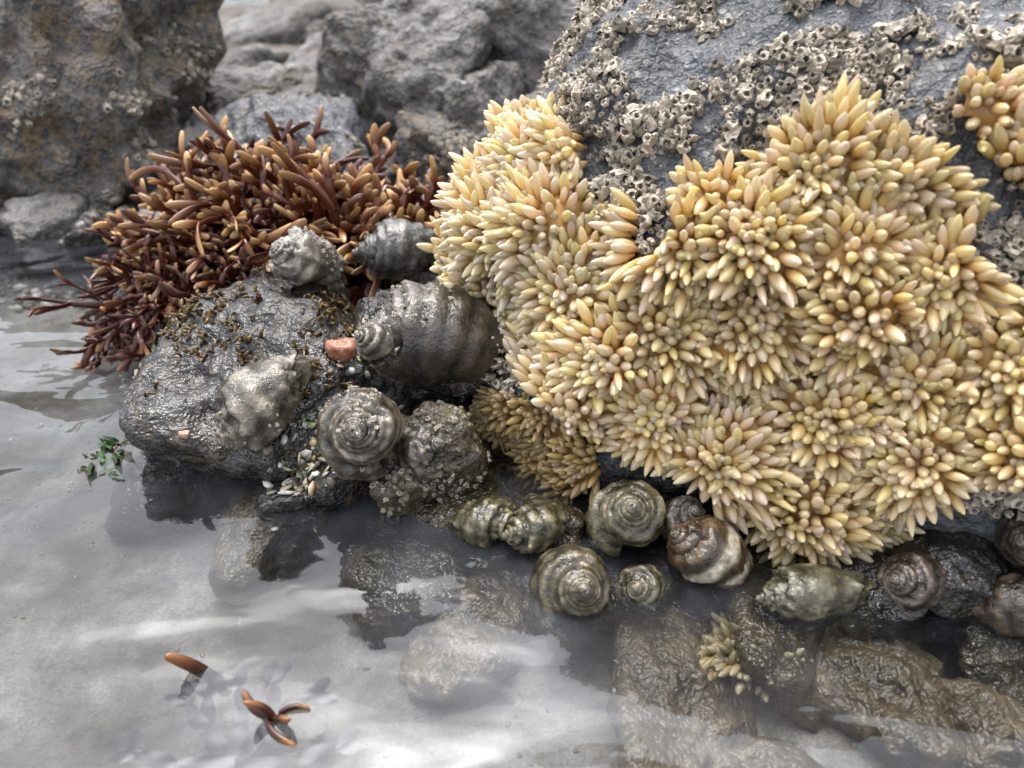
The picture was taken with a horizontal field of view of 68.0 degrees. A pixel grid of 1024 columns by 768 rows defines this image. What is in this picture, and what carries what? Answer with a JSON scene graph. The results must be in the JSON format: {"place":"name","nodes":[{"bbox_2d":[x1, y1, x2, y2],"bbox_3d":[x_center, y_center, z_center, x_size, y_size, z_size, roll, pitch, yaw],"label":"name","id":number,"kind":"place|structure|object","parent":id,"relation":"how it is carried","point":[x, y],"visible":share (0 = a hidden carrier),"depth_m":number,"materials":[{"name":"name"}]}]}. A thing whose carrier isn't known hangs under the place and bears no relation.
{"place":"outdoors","nodes":[
{"label":"outdoors","id":0,"kind":"place"},
{"bbox_2d":[0,0,440,267],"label":"rocky shore","id":1,"kind":"structure","parent":0,"point":[33,228],"depth_m":9.81,"materials":[{"name":"stone"}]},
{"bbox_2d":[0,198,15,253],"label":"shore boulder","id":2,"kind":"object","parent":1,"relation":"on","point":[4,248],"visible":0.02,"depth_m":9.60,"materials":[{"name":"stone"}]},
{"bbox_2d":[170,113,221,163],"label":"shore boulder","id":3,"kind":"object","parent":1,"relation":"on","point":[193,127],"visible":0.1,"depth_m":10.43,"materials":[{"name":"stone"}]},
{"bbox_2d":[197,89,269,112],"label":"shore boulder","id":4,"kind":"object","parent":1,"relation":"on","point":[249,94],"visible":0.01,"depth_m":12.18,"materials":[{"name":"stone"}]},
{"bbox_2d":[223,28,254,43],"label":"shore boulder","id":5,"kind":"object","parent":1,"relation":"on","point":[237,36],"visible":0.04,"depth_m":19.88,"materials":[{"name":"stone"}]},
{"bbox_2d":[217,43,289,67],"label":"shore boulder","id":6,"kind":"object","parent":1,"relation":"on","point":[251,56],"visible":0.09,"depth_m":15.41,"materials":[{"name":"stone"}]},
{"bbox_2d":[205,61,316,115],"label":"shore boulder","id":7,"kind":"object","parent":1,"relation":"on","point":[230,84],"visible":0.15,"depth_m":12.28,"materials":[{"name":"stone"}]},
{"bbox_2d":[214,93,380,181],"bbox_3d":[-2.454,-2.371,9.176,1.972,2.181,3.171,-9,31,-15],"label":"shore boulder","id":8,"kind":"object","parent":1,"relation":"on","point":[247,122],"visible":0.21,"depth_m":8.60,"materials":[{"name":"stone"}]},
{"bbox_2d":[280,88,366,153],"bbox_3d":[-2.392,-2.401,9.187,1.821,1.830,3.216,-9,31,-15],"label":"barnacle colony","id":9,"kind":"object","parent":8,"relation":"on","point":[356,144],"visible":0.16,"depth_m":8.74,"materials":[{"name":"grey"}]},
{"bbox_2d":[285,32,321,62],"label":"shore boulder","id":10,"kind":"object","parent":1,"relation":"on","point":[309,49],"visible":0.03,"depth_m":15.39,"materials":[{"name":"stone"}]},
{"bbox_2d":[362,0,382,6],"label":"shore boulder","id":11,"kind":"object","parent":1,"relation":"on","point":[365,2],"visible":0.01,"depth_m":15.69,"materials":[{"name":"stone"}]},
{"bbox_2d":[393,110,474,182],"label":"shore boulder","id":12,"kind":"object","parent":1,"relation":"on","point":[433,123],"visible":0.13,"depth_m":9.80,"materials":[{"name":"stone"}]},
{"bbox_2d":[399,115,479,181],"bbox_3d":[-0.541,-2.713,10.280,1.727,1.718,1.639,-25,38,-36],"label":"barnacle colony","id":13,"kind":"object","parent":12,"relation":"attached to","point":[452,137],"visible":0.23,"depth_m":9.76,"materials":[{"name":"grey"}]},
{"bbox_2d":[436,60,524,141],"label":"shore boulder","id":14,"kind":"object","parent":1,"relation":"on","point":[467,98],"visible":0.21,"depth_m":10.11,"materials":[{"name":"stone"}]},
{"bbox_2d":[510,88,537,101],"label":"shore boulder","id":15,"kind":"object","parent":1,"relation":"on","point":[529,96],"visible":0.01,"depth_m":10.33,"materials":[{"name":"stone"}]},
{"bbox_2d":[468,0,581,94],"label":"shore boulder","id":16,"kind":"object","parent":1,"relation":"on","point":[526,34],"visible":0.13,"depth_m":10.80,"materials":[{"name":"stone"}]},
{"bbox_2d":[221,0,268,6],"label":"water","id":17,"kind":"structure","parent":0,"point":[243,2],"depth_m":46.35,"materials":[{"name":"grey liquid"}]},
{"bbox_2d":[164,653,309,748],"bbox_3d":[-1.235,1.472,3.522,0.771,0.385,0.195,15,33,25],"label":"red seaweed","id":18,"kind":"object","parent":17,"relation":"in","point":[267,715],"visible":0.99,"depth_m":3.43,"materials":[{"name":"brown plant"}]},
{"bbox_2d":[108,658,366,767],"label":"purple seaweed","id":19,"kind":"object","parent":17,"relation":"in","point":[239,747],"visible":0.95,"depth_m":3.45,"materials":[{"name":"plant"}]},
{"bbox_2d":[258,481,345,539],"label":"wet dark rock","id":20,"kind":"object","parent":17,"relation":"in","point":[303,517],"visible":0.56,"depth_m":4.71,"materials":[{"name":"stone"}]},
{"bbox_2d":[262,411,335,547],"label":"shell fragments","id":21,"kind":"object","parent":20,"relation":"on","point":[296,482],"visible":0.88,"depth_m":4.75,"materials":[{"name":"white"}]},
{"bbox_2d":[295,459,372,513],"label":"wet dark rock","id":22,"kind":"object","parent":17,"relation":"in","point":[351,496],"visible":0.11,"depth_m":4.65,"materials":[{"name":"stone"}]},
{"bbox_2d":[316,388,403,481],"bbox_3d":[-0.865,0.314,4.416,0.556,0.678,0.568,15,33,24],"label":"whelk","id":23,"kind":"object","parent":22,"relation":"on","point":[344,460],"visible":0.88,"depth_m":4.19,"materials":[{"name":"grey"}]},
{"bbox_2d":[320,385,382,471],"bbox_3d":[-0.877,0.256,4.338,0.353,0.491,0.582,-16,34,-26],"label":"barnacle colony","id":24,"kind":"object","parent":23,"relation":"attached to","point":[365,415],"visible":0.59,"depth_m":4.15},
{"bbox_2d":[336,357,404,409],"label":"shell fragments","id":25,"kind":"object","parent":22,"relation":"on","point":[352,370],"visible":0.58,"depth_m":5.00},
{"bbox_2d":[0,4,964,767],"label":"ground","id":26,"kind":"structure","parent":0,"point":[90,676],"depth_m":4.38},
{"bbox_2d":[0,189,130,312],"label":"shore pebbles","id":27,"kind":"object","parent":26,"relation":"on","point":[17,266],"visible":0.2,"depth_m":8.91,"materials":[{"name":"grey stone"}]},
{"bbox_2d":[51,199,141,266],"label":"shore boulder","id":28,"kind":"object","parent":26,"relation":"on","point":[80,244],"visible":0.35,"depth_m":8.86,"materials":[{"name":"stone"}]},
{"bbox_2d":[0,0,226,258],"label":"shore boulder","id":29,"kind":"object","parent":26,"relation":"on","point":[81,50],"visible":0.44,"depth_m":9.04,"materials":[{"name":"stone"}]},
{"bbox_2d":[0,23,221,254],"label":"barnacle colony","id":30,"kind":"object","parent":29,"relation":"on","point":[184,73],"visible":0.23,"depth_m":9.22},
{"bbox_2d":[104,453,221,539],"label":"submerged rock","id":31,"kind":"object","parent":26,"relation":"on","point":[151,496],"visible":0.68,"depth_m":5.08,"materials":[{"name":"stone"}]},
{"bbox_2d":[14,202,343,378],"bbox_3d":[-2.682,-0.866,6.874,2.516,1.618,2.161,0,30,0],"label":"red seaweed","id":32,"kind":"object","parent":26,"relation":"on","point":[134,328],"visible":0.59,"depth_m":6.29,"materials":[{"name":"brown plant"}]},
{"bbox_2d":[121,363,296,497],"bbox_3d":[-1.864,0.177,5.799,1.664,0.973,2.187,0,30,0],"label":"barnacle colony","id":33,"kind":"object","parent":26,"relation":"on","point":[266,458],"visible":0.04,"depth_m":4.80,"materials":[{"name":"grey"}]},
{"bbox_2d":[119,270,354,497],"bbox_3d":[-1.863,0.050,5.649,1.637,1.578,2.115,-6,31,-10],"label":"wet dark rock","id":34,"kind":"object","parent":26,"relation":"on","point":[182,399],"visible":0.48,"depth_m":5.01,"materials":[{"name":"stone"}]},
{"bbox_2d":[178,430,189,438],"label":"pink pebble","id":35,"kind":"object","parent":34,"relation":"on","point":[184,434],"visible":1,"depth_m":4.73,"materials":[{"name":"pink stone"}]},
{"bbox_2d":[77,317,365,481],"bbox_3d":[-2.090,0.140,5.148,2.389,0.742,1.368,15,33,24],"label":"green algae","id":36,"kind":"object","parent":34,"relation":"on","point":[114,447],"visible":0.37,"depth_m":5.09,"materials":[{"name":"green plant"}]},
{"bbox_2d":[144,262,354,396],"bbox_3d":[-1.822,-0.553,5.513,1.460,0.492,1.937,-7,31,-11],"label":"brown rockweed","id":37,"kind":"object","parent":34,"relation":"on","point":[168,331],"visible":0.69,"depth_m":5.27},
{"bbox_2d":[213,352,317,451],"bbox_3d":[-1.551,0.106,4.708,0.570,0.500,0.715,0,30,0],"label":"whelk","id":38,"kind":"object","parent":34,"relation":"on","point":[244,395],"visible":0.91,"depth_m":4.51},
{"bbox_2d":[217,355,299,444],"bbox_3d":[-1.580,0.101,4.714,0.476,0.363,0.667,0,30,0],"label":"barnacle colony","id":39,"kind":"object","parent":38,"relation":"on","point":[230,432],"visible":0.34,"depth_m":4.49,"materials":[{"name":"grey"}]},
{"bbox_2d":[92,105,453,305],"bbox_3d":[-1.968,-1.483,6.764,3.661,1.847,2.675,-11,32,-18],"label":"red seaweed","id":40,"kind":"object","parent":34,"relation":"attached to","point":[265,207],"visible":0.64,"depth_m":6.46,"materials":[{"name":"brown plant"}]},
{"bbox_2d":[351,218,440,284],"bbox_3d":[-0.841,-1.048,6.031,0.563,0.572,0.717,16,34,26],"label":"whelk","id":41,"kind":"object","parent":40,"relation":"on","point":[388,248],"visible":0.94,"depth_m":5.80,"materials":[{"name":"grey"}]},
{"bbox_2d":[267,226,348,298],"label":"whelk","id":42,"kind":"object","parent":34,"relation":"on","point":[299,267],"visible":0.99,"depth_m":5.43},
{"bbox_2d":[269,225,346,284],"bbox_3d":[-1.524,-0.924,5.680,0.556,0.567,0.413,0,30,0],"label":"barnacle colony","id":43,"kind":"object","parent":42,"relation":"on","point":[312,233],"visible":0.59,"depth_m":5.53,"materials":[{"name":"grey"}]},
{"bbox_2d":[99,271,381,312],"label":"seaweed rock","id":44,"kind":"object","parent":26,"relation":"on","point":[120,294],"visible":0.01,"depth_m":6.60,"materials":[{"name":"stone"}]},
{"bbox_2d":[208,485,325,607],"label":"submerged rock","id":45,"kind":"object","parent":26,"relation":"on","point":[256,559],"visible":0.56,"depth_m":4.66,"materials":[{"name":"stone"}]},
{"bbox_2d":[337,329,412,415],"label":"wet dark rock","id":46,"kind":"object","parent":26,"relation":"on","point":[397,392],"visible":0.16,"depth_m":5.08,"materials":[{"name":"stone"}]},
{"bbox_2d":[325,337,357,362],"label":"orange pebble","id":47,"kind":"object","parent":46,"relation":"on","point":[343,349],"visible":0.96,"depth_m":4.97,"materials":[{"name":"orange stone"}]},
{"bbox_2d":[351,318,364,336],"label":"shell fragments","id":48,"kind":"object","parent":46,"relation":"on","point":[358,328],"visible":0.09,"depth_m":5.29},
{"bbox_2d":[361,280,505,396],"bbox_3d":[-0.349,-0.255,4.835,1.144,0.884,0.788,0,30,0],"label":"whelk","id":49,"kind":"object","parent":46,"relation":"on","point":[451,348],"visible":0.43,"depth_m":4.55,"materials":[{"name":"grey"}]},
{"bbox_2d":[354,322,395,367],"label":"whelk","id":50,"kind":"object","parent":49,"relation":"on","point":[375,344],"visible":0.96,"depth_m":4.37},
{"bbox_2d":[362,281,500,363],"bbox_3d":[-0.326,-0.307,4.840,1.209,0.799,0.616,-18,35,-28],"label":"barnacle colony","id":51,"kind":"object","parent":49,"relation":"on","point":[395,315],"visible":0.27,"depth_m":4.55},
{"bbox_2d":[314,0,491,157],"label":"shore boulder","id":52,"kind":"object","parent":26,"relation":"on","point":[382,63],"visible":0.5,"depth_m":10.34,"materials":[{"name":"stone"}]},
{"bbox_2d":[340,537,468,649],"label":"submerged rock","id":53,"kind":"object","parent":26,"relation":"on","point":[400,593],"visible":0.76,"depth_m":4.28,"materials":[{"name":"grey stone"}]},
{"bbox_2d":[350,288,475,424],"bbox_3d":[-0.535,-0.064,5.859,1.646,1.376,1.259,9,31,15],"label":"wet dark rock","id":54,"kind":"object","parent":26,"relation":"on","point":[364,307],"visible":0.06,"depth_m":5.41,"materials":[{"name":"stone"}]},
{"bbox_2d":[369,401,487,525],"bbox_3d":[-0.529,0.495,4.788,0.734,0.880,0.664,-4,30,-8],"label":"barnacled stone","id":55,"kind":"object","parent":26,"relation":"on","point":[465,455],"visible":0.6,"depth_m":4.53,"materials":[{"name":"grey stone"}]},
{"bbox_2d":[395,423,446,478],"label":"whelk","id":56,"kind":"object","parent":55,"relation":"on","point":[420,450],"visible":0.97,"depth_m":4.42,"materials":[{"name":"grey"}]},
{"bbox_2d":[369,400,490,525],"bbox_3d":[-0.545,0.478,4.797,0.764,0.887,0.688,-8,31,-14],"label":"barnacle colony","id":57,"kind":"object","parent":55,"relation":"on","point":[453,419],"visible":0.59,"depth_m":4.52,"materials":[{"name":"grey"}]},
{"bbox_2d":[363,476,536,569],"bbox_3d":[-0.372,0.880,5.013,1.247,0.809,0.872,0,30,0],"label":"barnacled stone","id":58,"kind":"object","parent":26,"relation":"on","point":[423,523],"visible":0.36,"depth_m":4.67,"materials":[{"name":"grey stone"}]},
{"bbox_2d":[398,566,527,708],"bbox_3d":[-0.213,1.474,4.279,0.611,0.510,0.931,19,35,29],"label":"submerged rock","id":59,"kind":"object","parent":26,"relation":"on","point":[476,638],"visible":0.86,"depth_m":4.06,"materials":[{"name":"stone"}]},
{"bbox_2d":[438,486,519,526],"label":"olive stone","id":60,"kind":"object","parent":26,"relation":"on","point":[447,509],"visible":0.38,"depth_m":4.60,"materials":[{"name":"grey stone"}]},
{"bbox_2d":[448,498,515,549],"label":"whelk","id":61,"kind":"object","parent":26,"relation":"on","point":[481,523],"visible":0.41,"depth_m":4.36,"materials":[{"name":"grey"}]},
{"bbox_2d":[502,500,570,553],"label":"whelk","id":62,"kind":"object","parent":26,"relation":"on","point":[536,526],"visible":0.98,"depth_m":4.25,"materials":[{"name":"grey"}]},
{"bbox_2d":[523,493,586,557],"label":"olive stone","id":63,"kind":"object","parent":26,"relation":"on","point":[575,532],"visible":0.34,"depth_m":4.41,"materials":[{"name":"grey stone"}]},
{"bbox_2d":[519,543,687,654],"bbox_3d":[0.463,1.294,4.485,1.184,0.613,0.740,-14,33,-23],"label":"submerged rock","id":64,"kind":"object","parent":26,"relation":"on","point":[579,634],"visible":0.33,"depth_m":4.21,"materials":[{"name":"grey stone"}]},
{"bbox_2d":[528,544,610,626],"bbox_3d":[0.309,1.115,4.125,0.441,0.573,0.532,0,30,0],"label":"whelk","id":65,"kind":"object","parent":64,"relation":"on","point":[568,584],"visible":1,"depth_m":3.94,"materials":[{"name":"grey"}]},
{"bbox_2d":[585,479,665,560],"bbox_3d":[0.646,0.802,4.379,0.446,0.625,0.516,0,30,0],"label":"whelk","id":66,"kind":"object","parent":64,"relation":"on","point":[621,513],"visible":1,"depth_m":4.18,"materials":[{"name":"grey"}]},
{"bbox_2d":[615,564,664,612],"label":"whelk","id":67,"kind":"object","parent":26,"relation":"on","point":[638,587],"visible":1,"depth_m":4.03,"materials":[{"name":"grey"}]},
{"bbox_2d":[606,591,757,767],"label":"submerged rock","id":68,"kind":"object","parent":26,"relation":"on","point":[710,724],"visible":0.59,"depth_m":3.83,"materials":[{"name":"stone"}]},
{"bbox_2d":[660,495,705,541],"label":"whelk","id":69,"kind":"object","parent":26,"relation":"on","point":[680,509],"visible":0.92,"depth_m":4.28,"materials":[{"name":"grey"}]},
{"bbox_2d":[666,514,753,603],"bbox_3d":[1.112,0.998,4.247,0.515,0.598,0.426,0,30,0],"label":"whelk","id":70,"kind":"object","parent":26,"relation":"on","point":[710,557],"visible":0.98,"depth_m":4.07,"materials":[{"name":"brown"}]},
{"bbox_2d":[472,0,1023,617],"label":"barnacle covered boulder","id":71,"kind":"object","parent":26,"relation":"on","point":[654,68],"visible":0.15,"depth_m":4.09,"materials":[{"name":"stone"}]},
{"bbox_2d":[469,386,601,504],"bbox_3d":[0.091,0.440,4.943,1.244,1.066,0.363,26,39,37],"label":"whelk egg mass","id":72,"kind":"object","parent":71,"relation":"attached to","point":[529,447],"visible":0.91,"depth_m":4.76,"materials":[{"name":"beige"}]},
{"bbox_2d":[416,72,1023,567],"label":"whelk egg mass","id":73,"kind":"object","parent":71,"relation":"on","point":[802,342],"visible":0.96,"depth_m":3.86,"materials":[{"name":"beige"}]},
{"bbox_2d":[481,0,1023,520],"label":"barnacle colony","id":74,"kind":"object","parent":71,"relation":"on","point":[837,56],"visible":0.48,"depth_m":3.94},
{"bbox_2d":[952,55,1023,190],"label":"whelk egg mass","id":75,"kind":"object","parent":71,"relation":"on","point":[993,107],"visible":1,"depth_m":3.43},
{"bbox_2d":[994,508,1023,567],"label":"whelk","id":76,"kind":"object","parent":71,"relation":"on","point":[1009,537],"visible":0.98,"depth_m":3.82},
{"bbox_2d":[697,611,804,702],"bbox_3d":[1.286,1.417,4.053,0.684,0.358,0.597,0,30,0],"label":"whelk egg mass","id":77,"kind":"object","parent":26,"relation":"on","point":[723,660],"visible":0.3,"depth_m":3.97,"materials":[{"name":"beige"}]},
{"bbox_2d":[714,736,823,767],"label":"submerged rock","id":78,"kind":"object","parent":26,"relation":"on","point":[760,752],"visible":0.54,"depth_m":3.66,"materials":[{"name":"stone"}]},
{"bbox_2d":[726,545,832,732],"bbox_3d":[1.635,1.368,4.371,0.741,0.622,1.345,16,34,26],"label":"submerged rock","id":79,"kind":"object","parent":26,"relation":"on","point":[789,690],"visible":0.38,"depth_m":3.90,"materials":[{"name":"grey stone"}]},
{"bbox_2d":[755,563,876,623],"bbox_3d":[1.660,1.131,4.050,0.764,0.362,0.347,0,30,0],"label":"whelk","id":80,"kind":"object","parent":79,"relation":"on","point":[807,593],"visible":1,"depth_m":3.94,"materials":[{"name":"grey"}]},
{"bbox_2d":[823,550,928,640],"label":"wet dark stone","id":81,"kind":"object","parent":26,"relation":"on","point":[881,614],"visible":0.46,"depth_m":4.00,"materials":[{"name":"grey stone"}]},
{"bbox_2d":[811,636,966,767],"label":"submerged rock","id":82,"kind":"object","parent":26,"relation":"on","point":[888,705],"visible":0.56,"depth_m":3.75,"materials":[{"name":"stone"}]},
{"bbox_2d":[884,529,1009,621],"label":"wet dark stone","id":83,"kind":"object","parent":26,"relation":"on","point":[974,566],"visible":0.52,"depth_m":3.91,"materials":[{"name":"black stone"}]},
{"bbox_2d":[930,675,1023,767],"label":"submerged rock","id":84,"kind":"object","parent":26,"relation":"on","point":[987,721],"visible":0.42,"depth_m":3.61,"materials":[{"name":"stone"}]},
{"bbox_2d":[953,622,1023,703],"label":"submerged rock","id":85,"kind":"object","parent":26,"relation":"on","point":[991,660],"visible":0.48,"depth_m":3.82,"materials":[{"name":"grey stone"}]},
{"bbox_2d":[965,572,1023,639],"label":"whelk","id":86,"kind":"object","parent":85,"relation":"on","point":[1000,613],"visible":0.78,"depth_m":3.79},
{"bbox_2d":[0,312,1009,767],"bbox_3d":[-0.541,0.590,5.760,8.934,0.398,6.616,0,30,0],"label":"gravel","id":87,"kind":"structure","parent":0,"point":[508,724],"depth_m":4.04,"materials":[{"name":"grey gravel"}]},
{"bbox_2d":[877,551,946,609],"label":"whelk","id":88,"kind":"object","parent":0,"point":[915,580],"visible":0.98,"depth_m":3.84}
]}

